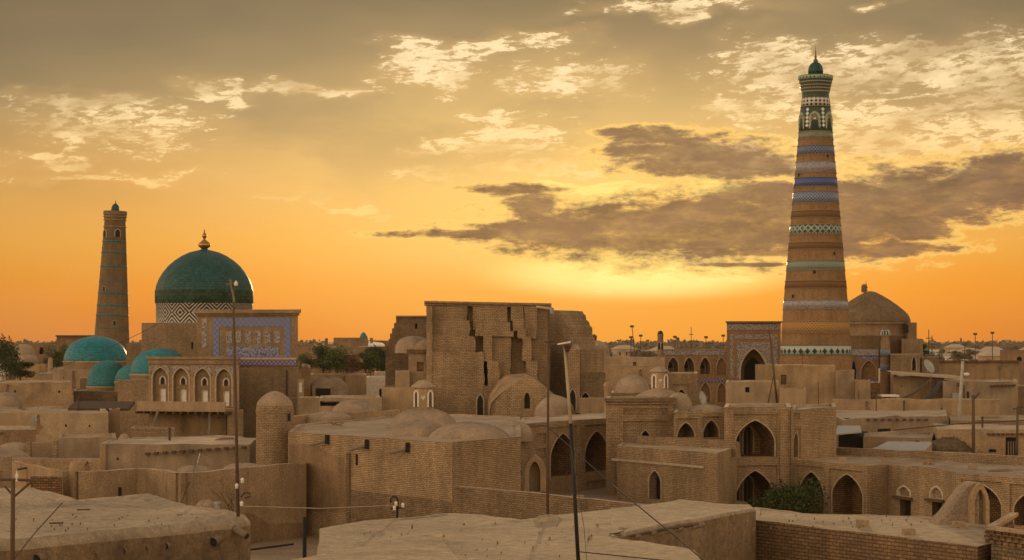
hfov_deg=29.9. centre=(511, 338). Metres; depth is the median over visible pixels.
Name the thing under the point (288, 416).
window
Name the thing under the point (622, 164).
sky
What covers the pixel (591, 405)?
mud wall
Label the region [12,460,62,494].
wall
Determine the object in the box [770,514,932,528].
pebbles
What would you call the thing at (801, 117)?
arched window
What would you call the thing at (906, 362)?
brick hall
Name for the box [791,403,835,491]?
madrasa end block
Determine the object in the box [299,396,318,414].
mud house
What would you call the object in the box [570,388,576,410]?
doorway
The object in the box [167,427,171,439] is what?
stove pipe
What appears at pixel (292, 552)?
street
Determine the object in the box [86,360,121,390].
turquoise dome
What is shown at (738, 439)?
window
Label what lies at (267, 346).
portal block
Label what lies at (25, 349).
mud dome
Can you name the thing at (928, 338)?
light mast
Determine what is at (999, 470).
plank pile
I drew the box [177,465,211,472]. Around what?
roof dome
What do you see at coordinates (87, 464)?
wall
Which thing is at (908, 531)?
roof block
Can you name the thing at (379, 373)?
whitewashed house
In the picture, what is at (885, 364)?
corner turret
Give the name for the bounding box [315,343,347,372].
tree
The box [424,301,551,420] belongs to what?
ruined portal
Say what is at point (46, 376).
mud house
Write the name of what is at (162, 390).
door
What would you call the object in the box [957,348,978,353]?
house
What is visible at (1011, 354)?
long wall
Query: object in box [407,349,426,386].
brick house
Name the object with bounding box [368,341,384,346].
sheet roof
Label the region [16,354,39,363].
mud dome
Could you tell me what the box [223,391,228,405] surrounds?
door
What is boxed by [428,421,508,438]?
roof dome
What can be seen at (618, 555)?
cable
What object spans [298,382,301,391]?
window
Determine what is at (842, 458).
roof block
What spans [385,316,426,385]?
stepped block
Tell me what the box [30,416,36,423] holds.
satellite dish
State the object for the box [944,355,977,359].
house
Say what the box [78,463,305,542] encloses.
courtyard wall
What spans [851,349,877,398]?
tiled arcade
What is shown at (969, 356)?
tree
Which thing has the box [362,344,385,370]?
tree
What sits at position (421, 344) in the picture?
mud dome
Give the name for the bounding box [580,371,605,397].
brick house
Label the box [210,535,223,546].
clay pipe
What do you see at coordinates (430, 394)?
window
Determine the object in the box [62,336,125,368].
turquoise dome
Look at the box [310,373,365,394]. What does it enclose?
mud house
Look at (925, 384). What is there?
cable
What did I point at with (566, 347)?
lamp pole
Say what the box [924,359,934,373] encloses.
satellite dish
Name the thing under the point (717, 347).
tree
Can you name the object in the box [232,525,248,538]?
clay pipe
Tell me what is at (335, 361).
tree
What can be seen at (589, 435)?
madrasa arcade
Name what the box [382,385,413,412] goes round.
brick house
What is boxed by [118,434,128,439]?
earth heap
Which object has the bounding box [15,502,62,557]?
cable
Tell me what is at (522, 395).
mud vault
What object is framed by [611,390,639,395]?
dome base
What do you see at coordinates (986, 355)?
house
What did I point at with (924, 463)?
brick pile
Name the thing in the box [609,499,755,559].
mud house
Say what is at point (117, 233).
window
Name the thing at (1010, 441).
window
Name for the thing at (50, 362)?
round post
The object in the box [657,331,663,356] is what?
corner turret
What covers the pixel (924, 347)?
tree
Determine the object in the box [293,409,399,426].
parapet wall
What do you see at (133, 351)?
brick chamber
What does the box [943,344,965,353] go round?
house
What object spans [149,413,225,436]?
brick annex
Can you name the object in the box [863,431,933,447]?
mud house
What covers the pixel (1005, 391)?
mud house
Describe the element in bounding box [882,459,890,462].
roof block
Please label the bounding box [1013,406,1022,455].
wooden pole
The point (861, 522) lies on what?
roof block
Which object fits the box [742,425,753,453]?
window
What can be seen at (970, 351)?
tree
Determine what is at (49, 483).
wall
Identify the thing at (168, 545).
clay pipe
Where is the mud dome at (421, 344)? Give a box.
[414,339,426,348]
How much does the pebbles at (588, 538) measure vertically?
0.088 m
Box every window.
[114,229,120,236]
[118,487,121,495]
[159,375,165,383]
[180,376,186,384]
[201,377,207,384]
[223,378,229,385]
[286,411,290,420]
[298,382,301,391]
[320,401,338,405]
[414,390,418,406]
[417,362,423,371]
[427,390,432,406]
[640,429,650,435]
[652,374,656,387]
[664,374,667,387]
[736,432,740,453]
[737,484,740,500]
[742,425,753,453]
[742,475,753,503]
[781,375,785,383]
[794,432,798,456]
[798,112,804,129]
[809,111,820,127]
[825,111,832,128]
[878,428,890,431]
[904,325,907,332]
[911,356,916,369]
[1006,437,1015,455]
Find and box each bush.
[745,497,778,508]
[756,477,829,513]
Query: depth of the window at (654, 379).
162.52 m
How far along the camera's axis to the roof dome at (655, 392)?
161.73 m
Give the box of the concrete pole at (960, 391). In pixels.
[957,361,963,418]
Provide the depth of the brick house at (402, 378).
195.00 m
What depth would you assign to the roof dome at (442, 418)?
148.49 m
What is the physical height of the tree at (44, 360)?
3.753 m
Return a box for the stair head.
[928,481,989,525]
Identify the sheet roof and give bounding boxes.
[68,401,134,410]
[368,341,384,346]
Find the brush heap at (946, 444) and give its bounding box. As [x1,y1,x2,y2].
[930,436,971,451]
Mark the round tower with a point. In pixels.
(274, 411)
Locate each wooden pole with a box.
[768,331,777,402]
[972,392,979,452]
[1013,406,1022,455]
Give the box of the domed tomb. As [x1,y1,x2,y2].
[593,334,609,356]
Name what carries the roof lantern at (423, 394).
on the roof dome at (442, 418)
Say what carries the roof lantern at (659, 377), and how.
on the roof dome at (655, 392)
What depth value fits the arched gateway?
143.00 m
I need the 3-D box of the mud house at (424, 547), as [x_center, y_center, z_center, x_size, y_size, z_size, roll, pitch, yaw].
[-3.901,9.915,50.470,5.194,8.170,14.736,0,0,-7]
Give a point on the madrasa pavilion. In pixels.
(761, 436)
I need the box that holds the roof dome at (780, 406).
[772,405,793,407]
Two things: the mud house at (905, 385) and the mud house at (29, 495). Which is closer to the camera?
the mud house at (29, 495)
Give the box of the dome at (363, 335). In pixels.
[360,332,366,337]
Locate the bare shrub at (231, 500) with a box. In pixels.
[211,490,234,510]
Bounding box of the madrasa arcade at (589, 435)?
[520,412,605,493]
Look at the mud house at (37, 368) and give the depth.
284.00 m
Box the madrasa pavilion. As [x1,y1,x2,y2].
[724,403,790,504]
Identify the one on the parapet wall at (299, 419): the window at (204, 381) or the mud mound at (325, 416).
the mud mound at (325, 416)
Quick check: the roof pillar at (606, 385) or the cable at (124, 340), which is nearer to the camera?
the cable at (124, 340)
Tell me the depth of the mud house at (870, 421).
195.61 m
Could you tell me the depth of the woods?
1684.54 m
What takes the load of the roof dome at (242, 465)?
on the courtyard wall at (273, 487)
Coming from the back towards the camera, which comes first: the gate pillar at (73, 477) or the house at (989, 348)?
the house at (989, 348)
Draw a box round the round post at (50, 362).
[48,357,52,371]
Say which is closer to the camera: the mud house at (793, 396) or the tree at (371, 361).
the mud house at (793, 396)
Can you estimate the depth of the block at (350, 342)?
360.00 m
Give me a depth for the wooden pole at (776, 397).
201.92 m
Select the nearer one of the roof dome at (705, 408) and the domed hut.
the roof dome at (705, 408)
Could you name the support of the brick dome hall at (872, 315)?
on the brick hall at (912, 346)
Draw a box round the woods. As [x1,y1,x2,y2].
[0,338,1023,351]
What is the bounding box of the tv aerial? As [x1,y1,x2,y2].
[799,350,805,364]
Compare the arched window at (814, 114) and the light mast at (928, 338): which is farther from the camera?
the light mast at (928, 338)
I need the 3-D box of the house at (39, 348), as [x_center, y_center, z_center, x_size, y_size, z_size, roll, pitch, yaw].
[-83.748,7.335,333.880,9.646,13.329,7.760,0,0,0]
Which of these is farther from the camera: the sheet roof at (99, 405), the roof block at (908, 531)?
the sheet roof at (99, 405)
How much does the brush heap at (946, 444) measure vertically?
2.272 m
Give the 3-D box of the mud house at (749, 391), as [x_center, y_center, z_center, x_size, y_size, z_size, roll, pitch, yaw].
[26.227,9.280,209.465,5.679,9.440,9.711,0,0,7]
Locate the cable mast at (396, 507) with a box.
[389,496,403,517]
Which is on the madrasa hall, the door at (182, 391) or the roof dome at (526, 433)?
the roof dome at (526, 433)
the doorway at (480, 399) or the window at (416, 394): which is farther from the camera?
the doorway at (480, 399)
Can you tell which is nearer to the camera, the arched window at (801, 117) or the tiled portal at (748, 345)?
the arched window at (801, 117)
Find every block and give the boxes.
[53,367,90,403]
[74,388,117,432]
[80,377,87,388]
[194,309,300,437]
[334,338,367,346]
[373,340,387,346]
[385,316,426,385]
[612,443,736,503]
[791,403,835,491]
[838,457,846,460]
[856,519,868,526]
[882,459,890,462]
[902,528,914,534]
[952,521,965,527]
[968,465,977,468]
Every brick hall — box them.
[890,354,921,397]
[902,339,922,356]
[922,356,938,373]
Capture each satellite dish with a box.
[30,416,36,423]
[699,391,707,403]
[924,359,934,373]
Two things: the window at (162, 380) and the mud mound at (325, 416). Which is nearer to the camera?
the mud mound at (325, 416)
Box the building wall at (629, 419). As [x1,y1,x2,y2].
[604,396,676,494]
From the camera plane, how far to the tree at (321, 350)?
299.67 m
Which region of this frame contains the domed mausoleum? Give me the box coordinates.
[155,229,253,323]
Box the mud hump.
[196,499,214,507]
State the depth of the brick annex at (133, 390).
206.53 m
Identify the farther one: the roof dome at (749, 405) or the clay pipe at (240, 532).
the roof dome at (749, 405)
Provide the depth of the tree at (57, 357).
284.57 m
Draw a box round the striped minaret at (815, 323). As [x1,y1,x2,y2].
[779,46,851,398]
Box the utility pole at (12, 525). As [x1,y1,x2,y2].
[0,470,36,559]
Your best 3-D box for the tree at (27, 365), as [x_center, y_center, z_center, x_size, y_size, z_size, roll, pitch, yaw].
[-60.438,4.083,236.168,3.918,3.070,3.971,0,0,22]
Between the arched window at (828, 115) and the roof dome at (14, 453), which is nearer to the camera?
the roof dome at (14, 453)
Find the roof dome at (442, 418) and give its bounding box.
[390,408,455,426]
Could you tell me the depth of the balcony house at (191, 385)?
204.27 m
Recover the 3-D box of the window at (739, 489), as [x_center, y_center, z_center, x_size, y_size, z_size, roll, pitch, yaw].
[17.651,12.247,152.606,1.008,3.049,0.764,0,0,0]
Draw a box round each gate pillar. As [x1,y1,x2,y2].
[63,471,68,496]
[69,461,78,499]
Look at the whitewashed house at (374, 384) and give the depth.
232.00 m
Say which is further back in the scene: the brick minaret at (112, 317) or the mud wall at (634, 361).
the brick minaret at (112, 317)
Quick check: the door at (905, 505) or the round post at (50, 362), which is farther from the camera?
the round post at (50, 362)
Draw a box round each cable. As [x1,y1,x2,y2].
[4,285,225,380]
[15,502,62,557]
[181,415,209,502]
[245,505,393,508]
[547,426,703,559]
[570,443,586,559]
[578,551,659,559]
[894,420,1023,430]
[901,378,931,397]
[924,380,942,398]
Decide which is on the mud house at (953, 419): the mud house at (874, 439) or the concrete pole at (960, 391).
the concrete pole at (960, 391)
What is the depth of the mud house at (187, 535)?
61.92 m
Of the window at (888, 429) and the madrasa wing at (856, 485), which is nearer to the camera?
the madrasa wing at (856, 485)
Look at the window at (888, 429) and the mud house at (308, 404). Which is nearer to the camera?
the mud house at (308, 404)
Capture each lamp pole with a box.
[226,279,250,516]
[534,306,561,521]
[547,341,579,559]
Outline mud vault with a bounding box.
[488,373,554,419]
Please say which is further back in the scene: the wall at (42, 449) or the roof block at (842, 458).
the wall at (42, 449)
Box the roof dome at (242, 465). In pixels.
[223,463,261,468]
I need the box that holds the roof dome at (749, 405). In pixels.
[729,403,771,406]
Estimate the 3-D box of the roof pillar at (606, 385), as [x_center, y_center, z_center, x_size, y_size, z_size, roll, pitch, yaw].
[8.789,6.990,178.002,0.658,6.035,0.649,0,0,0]
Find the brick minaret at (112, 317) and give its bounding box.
[94,200,129,349]
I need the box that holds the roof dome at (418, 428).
[387,419,441,436]
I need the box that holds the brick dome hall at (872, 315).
[848,284,916,367]
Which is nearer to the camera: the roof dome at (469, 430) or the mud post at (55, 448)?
the roof dome at (469, 430)
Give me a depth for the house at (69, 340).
322.00 m
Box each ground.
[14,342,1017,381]
[556,487,747,504]
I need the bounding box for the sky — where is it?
[0,0,1023,341]
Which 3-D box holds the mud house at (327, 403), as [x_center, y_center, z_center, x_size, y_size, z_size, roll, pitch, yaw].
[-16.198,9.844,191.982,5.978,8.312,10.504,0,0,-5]
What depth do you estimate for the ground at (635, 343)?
7265.95 m
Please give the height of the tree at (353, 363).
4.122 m
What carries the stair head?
on the brick house at (799, 537)
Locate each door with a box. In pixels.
[160,388,165,400]
[180,389,185,401]
[202,390,207,401]
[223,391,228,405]
[900,499,910,515]
[932,502,941,515]
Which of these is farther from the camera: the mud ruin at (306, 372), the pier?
the mud ruin at (306, 372)
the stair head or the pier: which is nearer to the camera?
the stair head
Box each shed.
[836,426,866,447]
[874,441,931,450]
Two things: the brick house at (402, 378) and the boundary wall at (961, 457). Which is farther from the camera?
the brick house at (402, 378)
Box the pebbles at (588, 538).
[364,522,598,556]
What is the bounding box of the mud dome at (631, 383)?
[614,374,649,392]
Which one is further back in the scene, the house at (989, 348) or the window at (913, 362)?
the house at (989, 348)
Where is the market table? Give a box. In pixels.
[877,394,898,397]
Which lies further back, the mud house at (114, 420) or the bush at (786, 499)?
the mud house at (114, 420)
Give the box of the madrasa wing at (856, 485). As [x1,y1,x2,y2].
[796,455,1023,528]
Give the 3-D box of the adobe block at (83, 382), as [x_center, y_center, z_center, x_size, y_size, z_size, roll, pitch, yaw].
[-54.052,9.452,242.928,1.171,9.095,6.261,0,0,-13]
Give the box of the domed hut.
[310,377,348,397]
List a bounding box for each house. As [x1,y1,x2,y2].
[0,380,71,406]
[0,406,107,441]
[0,426,35,487]
[0,488,75,505]
[0,493,250,559]
[1,372,7,379]
[8,343,52,379]
[16,364,47,379]
[38,372,52,379]
[55,335,93,366]
[58,433,116,458]
[100,435,255,471]
[109,408,119,439]
[135,357,239,435]
[294,534,458,559]
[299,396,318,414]
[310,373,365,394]
[317,509,699,559]
[319,395,380,411]
[366,376,384,410]
[374,371,384,375]
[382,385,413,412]
[395,370,409,387]
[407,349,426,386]
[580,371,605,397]
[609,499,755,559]
[611,345,636,356]
[647,346,674,356]
[668,372,697,405]
[726,380,778,403]
[754,507,990,559]
[755,364,834,404]
[780,387,805,405]
[836,370,853,398]
[836,410,946,446]
[855,379,869,398]
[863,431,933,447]
[894,373,943,398]
[924,349,945,352]
[933,423,1023,455]
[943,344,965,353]
[943,379,1017,414]
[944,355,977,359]
[949,415,1023,424]
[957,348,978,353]
[977,350,999,359]
[979,347,1002,352]
[984,512,1023,559]
[1018,385,1023,414]
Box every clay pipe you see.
[33,553,46,559]
[166,542,170,549]
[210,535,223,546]
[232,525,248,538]
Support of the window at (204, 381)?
in the balcony house at (191, 385)
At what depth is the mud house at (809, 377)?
227.36 m
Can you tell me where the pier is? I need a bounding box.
[3,456,11,487]
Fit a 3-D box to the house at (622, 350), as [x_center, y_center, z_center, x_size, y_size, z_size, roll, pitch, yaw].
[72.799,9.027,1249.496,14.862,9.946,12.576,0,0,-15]
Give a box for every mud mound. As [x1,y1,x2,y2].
[307,411,351,422]
[332,399,380,411]
[534,395,574,416]
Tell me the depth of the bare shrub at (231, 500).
70.00 m
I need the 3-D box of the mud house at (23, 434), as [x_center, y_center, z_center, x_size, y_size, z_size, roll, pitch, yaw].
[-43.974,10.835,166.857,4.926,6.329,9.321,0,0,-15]
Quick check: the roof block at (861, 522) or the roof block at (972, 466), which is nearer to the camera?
the roof block at (861, 522)
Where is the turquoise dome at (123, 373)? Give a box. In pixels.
[114,364,131,390]
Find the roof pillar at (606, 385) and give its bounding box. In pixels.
[603,382,609,412]
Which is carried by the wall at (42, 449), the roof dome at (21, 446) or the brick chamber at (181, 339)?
the roof dome at (21, 446)
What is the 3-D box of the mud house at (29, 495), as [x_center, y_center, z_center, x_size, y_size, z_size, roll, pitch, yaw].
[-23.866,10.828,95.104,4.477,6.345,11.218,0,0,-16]
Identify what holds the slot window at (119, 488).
in the courtyard wall at (273, 487)
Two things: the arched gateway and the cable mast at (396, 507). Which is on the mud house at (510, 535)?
the cable mast at (396, 507)
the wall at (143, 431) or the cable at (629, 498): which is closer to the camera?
the cable at (629, 498)
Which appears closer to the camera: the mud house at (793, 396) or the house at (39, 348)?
the mud house at (793, 396)
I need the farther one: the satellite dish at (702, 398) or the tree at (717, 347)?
the tree at (717, 347)
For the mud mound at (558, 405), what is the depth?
182.57 m
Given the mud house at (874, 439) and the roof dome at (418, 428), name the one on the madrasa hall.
the roof dome at (418, 428)
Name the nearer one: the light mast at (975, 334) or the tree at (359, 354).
the tree at (359, 354)
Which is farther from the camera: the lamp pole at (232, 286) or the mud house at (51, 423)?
the mud house at (51, 423)
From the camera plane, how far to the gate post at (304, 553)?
79.93 m
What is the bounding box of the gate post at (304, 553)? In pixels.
[302,517,306,557]
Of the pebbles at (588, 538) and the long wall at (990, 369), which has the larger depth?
the long wall at (990, 369)
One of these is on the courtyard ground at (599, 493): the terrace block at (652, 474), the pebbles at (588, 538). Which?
the terrace block at (652, 474)
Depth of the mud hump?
68.30 m
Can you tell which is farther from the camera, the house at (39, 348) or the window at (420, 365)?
the house at (39, 348)
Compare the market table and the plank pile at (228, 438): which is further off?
the market table
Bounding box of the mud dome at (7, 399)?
[0,392,21,406]
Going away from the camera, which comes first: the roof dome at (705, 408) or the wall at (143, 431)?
the roof dome at (705, 408)
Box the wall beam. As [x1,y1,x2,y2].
[628,522,705,538]
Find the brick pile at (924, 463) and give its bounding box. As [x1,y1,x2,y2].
[922,460,935,464]
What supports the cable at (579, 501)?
attached to the lamp pole at (566, 347)
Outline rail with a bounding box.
[251,543,293,550]
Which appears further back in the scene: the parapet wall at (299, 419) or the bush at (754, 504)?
the parapet wall at (299, 419)
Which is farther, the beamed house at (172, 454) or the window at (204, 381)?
the window at (204, 381)
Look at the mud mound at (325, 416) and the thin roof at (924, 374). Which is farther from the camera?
the thin roof at (924, 374)
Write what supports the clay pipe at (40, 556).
attached to the mud house at (187, 535)
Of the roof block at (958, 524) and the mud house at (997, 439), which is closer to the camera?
the roof block at (958, 524)
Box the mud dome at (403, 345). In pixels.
[394,335,425,352]
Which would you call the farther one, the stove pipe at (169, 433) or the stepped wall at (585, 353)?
the stepped wall at (585, 353)
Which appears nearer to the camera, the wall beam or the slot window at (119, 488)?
the wall beam
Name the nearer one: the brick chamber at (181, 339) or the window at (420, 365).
the window at (420, 365)
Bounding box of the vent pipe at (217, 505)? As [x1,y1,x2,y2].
[214,502,220,508]
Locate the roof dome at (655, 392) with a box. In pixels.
[637,389,674,395]
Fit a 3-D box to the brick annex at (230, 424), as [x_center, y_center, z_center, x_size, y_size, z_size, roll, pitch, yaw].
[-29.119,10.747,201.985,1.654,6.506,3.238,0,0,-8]
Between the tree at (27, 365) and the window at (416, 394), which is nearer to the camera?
the window at (416, 394)
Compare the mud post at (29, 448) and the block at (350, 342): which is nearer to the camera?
the mud post at (29, 448)
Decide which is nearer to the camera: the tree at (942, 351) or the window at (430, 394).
the window at (430, 394)
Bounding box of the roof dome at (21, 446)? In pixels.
[0,442,25,452]
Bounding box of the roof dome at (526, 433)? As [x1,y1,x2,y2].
[494,420,532,441]
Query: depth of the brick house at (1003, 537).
59.86 m
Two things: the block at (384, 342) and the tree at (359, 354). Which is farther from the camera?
the block at (384, 342)
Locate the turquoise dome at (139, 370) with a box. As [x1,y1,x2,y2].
[129,348,182,379]
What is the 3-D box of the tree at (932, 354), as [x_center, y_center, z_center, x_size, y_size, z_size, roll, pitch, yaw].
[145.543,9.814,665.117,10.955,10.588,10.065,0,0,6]
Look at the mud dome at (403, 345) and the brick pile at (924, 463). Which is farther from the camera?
the mud dome at (403, 345)
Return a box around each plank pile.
[215,437,234,439]
[988,469,1011,471]
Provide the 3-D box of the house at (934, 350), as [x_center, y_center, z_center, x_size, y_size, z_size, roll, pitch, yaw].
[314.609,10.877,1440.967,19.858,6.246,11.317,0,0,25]
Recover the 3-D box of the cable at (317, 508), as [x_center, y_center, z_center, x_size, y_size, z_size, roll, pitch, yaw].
[-6.568,5.665,64.749,5.286,0.087,0.522,0,0,0]
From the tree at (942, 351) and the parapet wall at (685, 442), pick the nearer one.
the parapet wall at (685, 442)
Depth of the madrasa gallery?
151.50 m
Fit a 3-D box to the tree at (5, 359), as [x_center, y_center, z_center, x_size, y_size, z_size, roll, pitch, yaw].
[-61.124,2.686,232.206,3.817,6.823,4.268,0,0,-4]
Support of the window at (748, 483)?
in the madrasa pavilion
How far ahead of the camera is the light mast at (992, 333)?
639.86 m
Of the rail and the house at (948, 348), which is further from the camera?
the house at (948, 348)
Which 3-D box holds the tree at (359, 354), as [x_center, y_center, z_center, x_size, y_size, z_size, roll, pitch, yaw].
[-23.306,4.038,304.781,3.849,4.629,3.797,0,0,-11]
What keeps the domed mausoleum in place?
on the brick chamber at (181, 339)
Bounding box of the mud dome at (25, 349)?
[14,344,36,357]
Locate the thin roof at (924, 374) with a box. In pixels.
[885,370,959,378]
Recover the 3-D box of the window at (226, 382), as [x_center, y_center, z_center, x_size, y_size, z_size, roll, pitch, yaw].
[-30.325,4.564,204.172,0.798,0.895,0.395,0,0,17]
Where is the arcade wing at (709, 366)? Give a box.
[663,349,726,406]
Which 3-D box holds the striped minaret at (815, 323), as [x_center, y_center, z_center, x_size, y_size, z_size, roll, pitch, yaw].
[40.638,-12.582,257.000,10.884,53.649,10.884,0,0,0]
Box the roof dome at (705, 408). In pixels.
[688,404,723,411]
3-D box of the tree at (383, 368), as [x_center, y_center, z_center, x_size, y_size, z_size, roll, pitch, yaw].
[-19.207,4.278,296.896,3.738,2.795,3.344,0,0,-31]
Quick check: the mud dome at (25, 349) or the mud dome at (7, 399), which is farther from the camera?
the mud dome at (25, 349)
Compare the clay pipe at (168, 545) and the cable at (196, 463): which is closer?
the clay pipe at (168, 545)
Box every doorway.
[476,394,483,414]
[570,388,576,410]
[744,357,759,379]
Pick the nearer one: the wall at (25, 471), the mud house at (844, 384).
the wall at (25, 471)
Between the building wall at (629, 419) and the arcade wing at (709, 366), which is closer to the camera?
the building wall at (629, 419)
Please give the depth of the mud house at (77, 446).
160.00 m
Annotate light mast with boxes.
[630,325,634,355]
[926,330,931,355]
[973,333,976,359]
[990,332,993,359]
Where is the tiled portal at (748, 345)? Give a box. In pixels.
[726,321,781,380]
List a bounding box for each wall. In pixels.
[12,457,100,470]
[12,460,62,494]
[30,476,61,494]
[32,441,52,457]
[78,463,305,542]
[131,426,174,437]
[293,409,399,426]
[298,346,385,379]
[454,486,646,519]
[549,310,603,413]
[580,398,603,413]
[604,357,664,366]
[604,366,665,395]
[636,436,740,456]
[832,398,999,423]
[836,447,1023,465]
[939,360,1020,384]
[1000,350,1023,384]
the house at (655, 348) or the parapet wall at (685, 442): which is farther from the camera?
the house at (655, 348)
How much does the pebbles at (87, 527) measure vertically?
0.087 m
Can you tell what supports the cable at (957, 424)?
attached to the mud house at (997, 439)
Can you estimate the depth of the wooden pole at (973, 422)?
164.90 m
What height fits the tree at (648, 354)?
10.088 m
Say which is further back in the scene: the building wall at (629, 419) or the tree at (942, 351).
the tree at (942, 351)
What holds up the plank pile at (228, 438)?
on the beamed house at (172, 454)
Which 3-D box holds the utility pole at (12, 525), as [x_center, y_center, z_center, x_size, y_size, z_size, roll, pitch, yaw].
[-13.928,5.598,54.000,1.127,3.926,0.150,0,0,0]
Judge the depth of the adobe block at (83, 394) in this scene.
226.00 m
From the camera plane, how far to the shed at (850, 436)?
176.00 m
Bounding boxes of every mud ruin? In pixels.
[297,379,303,414]
[302,364,309,395]
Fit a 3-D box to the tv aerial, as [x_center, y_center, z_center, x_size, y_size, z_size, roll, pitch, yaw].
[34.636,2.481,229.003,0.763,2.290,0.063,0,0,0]
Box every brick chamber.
[126,344,141,364]
[142,323,196,356]
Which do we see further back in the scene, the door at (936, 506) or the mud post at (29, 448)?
the mud post at (29, 448)
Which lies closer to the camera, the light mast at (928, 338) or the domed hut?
the domed hut
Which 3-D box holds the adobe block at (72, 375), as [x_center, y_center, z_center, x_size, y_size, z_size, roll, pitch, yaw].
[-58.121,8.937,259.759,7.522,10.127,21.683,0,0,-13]
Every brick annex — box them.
[118,379,148,437]
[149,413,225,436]
[227,410,242,436]
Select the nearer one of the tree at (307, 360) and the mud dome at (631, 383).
the mud dome at (631, 383)
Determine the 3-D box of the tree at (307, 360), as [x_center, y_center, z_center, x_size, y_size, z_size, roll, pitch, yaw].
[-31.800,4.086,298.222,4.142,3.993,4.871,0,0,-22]
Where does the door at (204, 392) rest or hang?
in the balcony house at (191, 385)
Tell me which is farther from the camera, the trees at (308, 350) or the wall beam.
the trees at (308, 350)
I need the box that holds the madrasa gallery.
[667,407,723,439]
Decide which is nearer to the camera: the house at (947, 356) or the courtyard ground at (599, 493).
the courtyard ground at (599, 493)
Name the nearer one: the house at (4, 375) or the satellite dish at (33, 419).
the satellite dish at (33, 419)
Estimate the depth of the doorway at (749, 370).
276.72 m
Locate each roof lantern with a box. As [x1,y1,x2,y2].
[411,379,435,408]
[649,366,669,389]
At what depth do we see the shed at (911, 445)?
163.53 m
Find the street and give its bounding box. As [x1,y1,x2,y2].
[251,535,318,559]
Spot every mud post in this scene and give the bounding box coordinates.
[26,442,31,456]
[53,440,58,457]
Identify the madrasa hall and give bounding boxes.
[288,414,520,535]
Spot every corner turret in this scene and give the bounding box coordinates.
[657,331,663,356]
[880,329,889,398]
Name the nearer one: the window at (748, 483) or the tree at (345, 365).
the window at (748, 483)
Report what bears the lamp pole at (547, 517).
on the mud house at (510, 535)
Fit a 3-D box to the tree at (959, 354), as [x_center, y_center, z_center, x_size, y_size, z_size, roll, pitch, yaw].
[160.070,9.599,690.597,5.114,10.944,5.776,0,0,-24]
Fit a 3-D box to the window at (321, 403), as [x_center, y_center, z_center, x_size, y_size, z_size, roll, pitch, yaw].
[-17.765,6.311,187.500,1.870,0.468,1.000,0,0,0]
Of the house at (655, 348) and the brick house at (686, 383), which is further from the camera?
the house at (655, 348)
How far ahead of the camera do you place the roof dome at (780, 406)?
155.41 m
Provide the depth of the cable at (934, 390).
227.30 m
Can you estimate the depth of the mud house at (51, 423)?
178.71 m
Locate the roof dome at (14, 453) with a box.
[0,447,29,470]
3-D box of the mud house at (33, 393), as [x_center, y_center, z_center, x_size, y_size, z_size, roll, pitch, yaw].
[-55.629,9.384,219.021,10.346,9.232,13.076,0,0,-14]
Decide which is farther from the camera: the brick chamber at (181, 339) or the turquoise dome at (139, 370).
the brick chamber at (181, 339)
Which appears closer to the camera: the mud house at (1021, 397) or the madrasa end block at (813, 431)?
the madrasa end block at (813, 431)
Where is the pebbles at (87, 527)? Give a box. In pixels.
[15,513,197,531]
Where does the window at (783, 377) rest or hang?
in the mud house at (809, 377)
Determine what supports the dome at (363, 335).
on the block at (350, 342)
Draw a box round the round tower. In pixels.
[255,391,293,465]
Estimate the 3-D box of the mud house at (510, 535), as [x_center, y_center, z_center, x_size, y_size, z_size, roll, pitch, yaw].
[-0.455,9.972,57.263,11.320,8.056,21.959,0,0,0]
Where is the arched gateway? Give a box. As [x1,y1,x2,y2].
[524,455,545,490]
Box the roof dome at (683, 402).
[670,392,691,410]
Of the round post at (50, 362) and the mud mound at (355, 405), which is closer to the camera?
the mud mound at (355, 405)
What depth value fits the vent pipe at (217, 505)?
66.29 m
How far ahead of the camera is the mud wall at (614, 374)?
235.00 m
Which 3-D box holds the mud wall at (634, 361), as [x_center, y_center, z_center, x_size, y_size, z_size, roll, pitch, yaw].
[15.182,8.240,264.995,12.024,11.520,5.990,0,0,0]
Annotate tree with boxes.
[0,333,22,379]
[3,360,35,379]
[42,355,61,366]
[43,343,68,367]
[298,352,321,371]
[312,343,330,372]
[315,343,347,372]
[318,346,352,372]
[337,353,351,373]
[346,353,364,372]
[358,352,374,372]
[360,349,381,375]
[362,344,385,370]
[379,358,384,370]
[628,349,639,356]
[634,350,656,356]
[711,345,722,348]
[923,344,929,354]
[923,352,945,359]
[937,349,945,353]
[948,353,974,359]
[951,351,963,358]
[966,349,979,354]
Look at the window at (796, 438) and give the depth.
150.80 m
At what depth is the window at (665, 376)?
162.48 m
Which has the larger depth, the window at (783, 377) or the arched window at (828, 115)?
the arched window at (828, 115)
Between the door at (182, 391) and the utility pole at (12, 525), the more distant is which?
the door at (182, 391)

